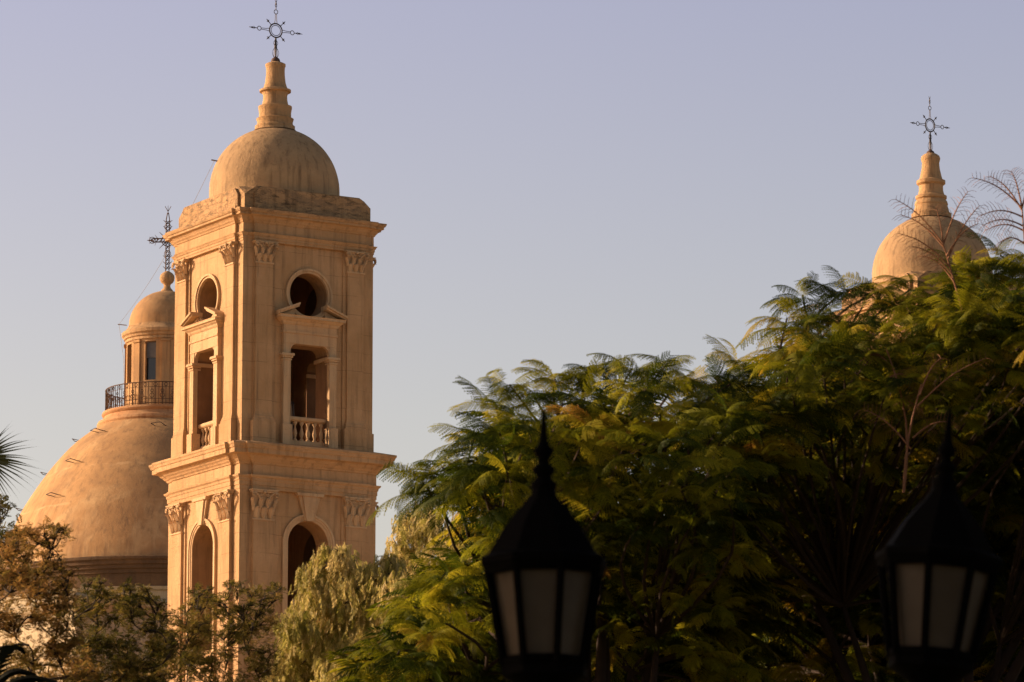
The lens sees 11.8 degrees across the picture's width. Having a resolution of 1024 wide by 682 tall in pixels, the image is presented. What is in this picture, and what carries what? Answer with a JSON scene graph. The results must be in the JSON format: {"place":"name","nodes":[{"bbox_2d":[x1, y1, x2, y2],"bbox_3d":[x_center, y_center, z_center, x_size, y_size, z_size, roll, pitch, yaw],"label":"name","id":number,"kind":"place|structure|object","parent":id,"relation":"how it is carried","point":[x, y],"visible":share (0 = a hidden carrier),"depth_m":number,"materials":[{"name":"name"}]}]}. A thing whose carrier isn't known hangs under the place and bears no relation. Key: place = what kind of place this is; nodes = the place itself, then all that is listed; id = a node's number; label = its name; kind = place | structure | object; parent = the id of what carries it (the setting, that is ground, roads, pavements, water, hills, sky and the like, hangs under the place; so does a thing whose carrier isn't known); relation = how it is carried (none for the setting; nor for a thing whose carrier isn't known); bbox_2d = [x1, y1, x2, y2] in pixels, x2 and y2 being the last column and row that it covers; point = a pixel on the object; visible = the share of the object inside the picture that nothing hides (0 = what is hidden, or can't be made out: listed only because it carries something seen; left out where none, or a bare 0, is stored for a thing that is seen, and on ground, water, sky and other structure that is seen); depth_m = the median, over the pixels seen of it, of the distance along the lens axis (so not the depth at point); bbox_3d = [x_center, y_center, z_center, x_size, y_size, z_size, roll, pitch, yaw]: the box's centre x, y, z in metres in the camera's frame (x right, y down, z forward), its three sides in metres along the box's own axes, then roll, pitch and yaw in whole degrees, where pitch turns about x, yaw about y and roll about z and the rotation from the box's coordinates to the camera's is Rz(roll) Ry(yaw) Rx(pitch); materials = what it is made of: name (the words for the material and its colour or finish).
{"place":"outdoors","nodes":[
{"label":"outdoors","id":0,"kind":"place"},
{"bbox_2d":[0,0,1023,575],"label":"sky","id":1,"kind":"structure","parent":0,"point":[556,183],"materials":[{"name":"blue"}]},
{"label":"ground","id":2,"kind":"structure","parent":0,"visible":0},
{"bbox_2d":[0,494,24,574],"bbox_3d":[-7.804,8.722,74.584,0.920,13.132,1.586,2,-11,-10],"label":"leafy shrub","id":3,"kind":"object","parent":2,"relation":"on","point":[4,507],"visible":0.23,"depth_m":75.51,"materials":[{"name":"green plant"}]},
{"bbox_2d":[0,426,39,549],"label":"fan palm","id":4,"kind":"object","parent":2,"relation":"on","point":[4,460],"visible":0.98,"depth_m":58.67,"materials":[{"name":"green plant"}]},
{"bbox_2d":[0,645,56,681],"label":"feather palm","id":5,"kind":"object","parent":2,"relation":"on","point":[6,651],"visible":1,"depth_m":44.22,"materials":[{"name":"green plant"}]},
{"bbox_2d":[0,515,108,681],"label":"acacia tree","id":6,"kind":"object","parent":2,"relation":"on","point":[19,575],"visible":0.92,"depth_m":45.86,"materials":[{"name":"green plant"}]},
{"bbox_2d":[0,206,174,681],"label":"church","id":7,"kind":"structure","parent":2,"relation":"on","point":[101,489],"depth_m":193.63,"materials":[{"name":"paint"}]},
{"bbox_2d":[118,159,217,363],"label":"lightning cable","id":8,"kind":"object","parent":7,"relation":"attached to","point":[162,260],"visible":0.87,"depth_m":184.07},
{"bbox_2d":[60,574,188,681],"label":"acacia tree","id":9,"kind":"object","parent":2,"relation":"on","point":[127,666],"visible":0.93,"depth_m":50.02,"materials":[{"name":"green plant"}]},
{"bbox_2d":[142,579,287,681],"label":"acacia tree","id":10,"kind":"object","parent":2,"relation":"on","point":[193,656],"visible":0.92,"depth_m":52.04,"materials":[{"name":"green plant"}]},
{"bbox_2d":[149,1,396,681],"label":"bell tower","id":11,"kind":"structure","parent":2,"relation":"on","point":[270,239],"depth_m":160.70,"materials":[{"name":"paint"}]},
{"bbox_2d":[262,542,438,681],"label":"pepper tree","id":12,"kind":"object","parent":2,"relation":"on","point":[342,580],"visible":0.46,"depth_m":56.91,"materials":[{"name":"green plant"}]},
{"bbox_2d":[385,501,483,580],"bbox_3d":[-0.792,7.367,61.748,1.648,11.204,3.215,0,-10,0],"label":"pepper tree","id":13,"kind":"object","parent":2,"relation":"on","point":[418,537],"visible":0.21,"depth_m":62.48,"materials":[{"name":"green plant"}]},
{"bbox_2d":[481,404,606,681],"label":"street lamp","id":14,"kind":"object","parent":2,"relation":"on","point":[544,564],"visible":1,"depth_m":15.00,"materials":[{"name":"black metal"}]},
{"bbox_2d":[323,351,797,681],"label":"feathery leaved tree","id":15,"kind":"object","parent":2,"relation":"on","point":[655,613],"visible":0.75,"depth_m":44.76,"materials":[{"name":"green plant"}]},
{"bbox_2d":[673,167,1023,681],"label":"feathery leaved tree","id":16,"kind":"object","parent":2,"relation":"on","point":[853,454],"visible":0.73,"depth_m":47.08,"materials":[{"name":"green plant"}]},
{"bbox_2d":[832,96,1023,360],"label":"bell tower","id":17,"kind":"structure","parent":2,"relation":"on","point":[895,258],"depth_m":175.84,"materials":[{"name":"stone"}]},
{"bbox_2d":[875,404,1002,681],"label":"street lamp","id":18,"kind":"object","parent":2,"relation":"on","point":[938,560],"visible":1,"depth_m":15.21,"materials":[{"name":"black metal"}]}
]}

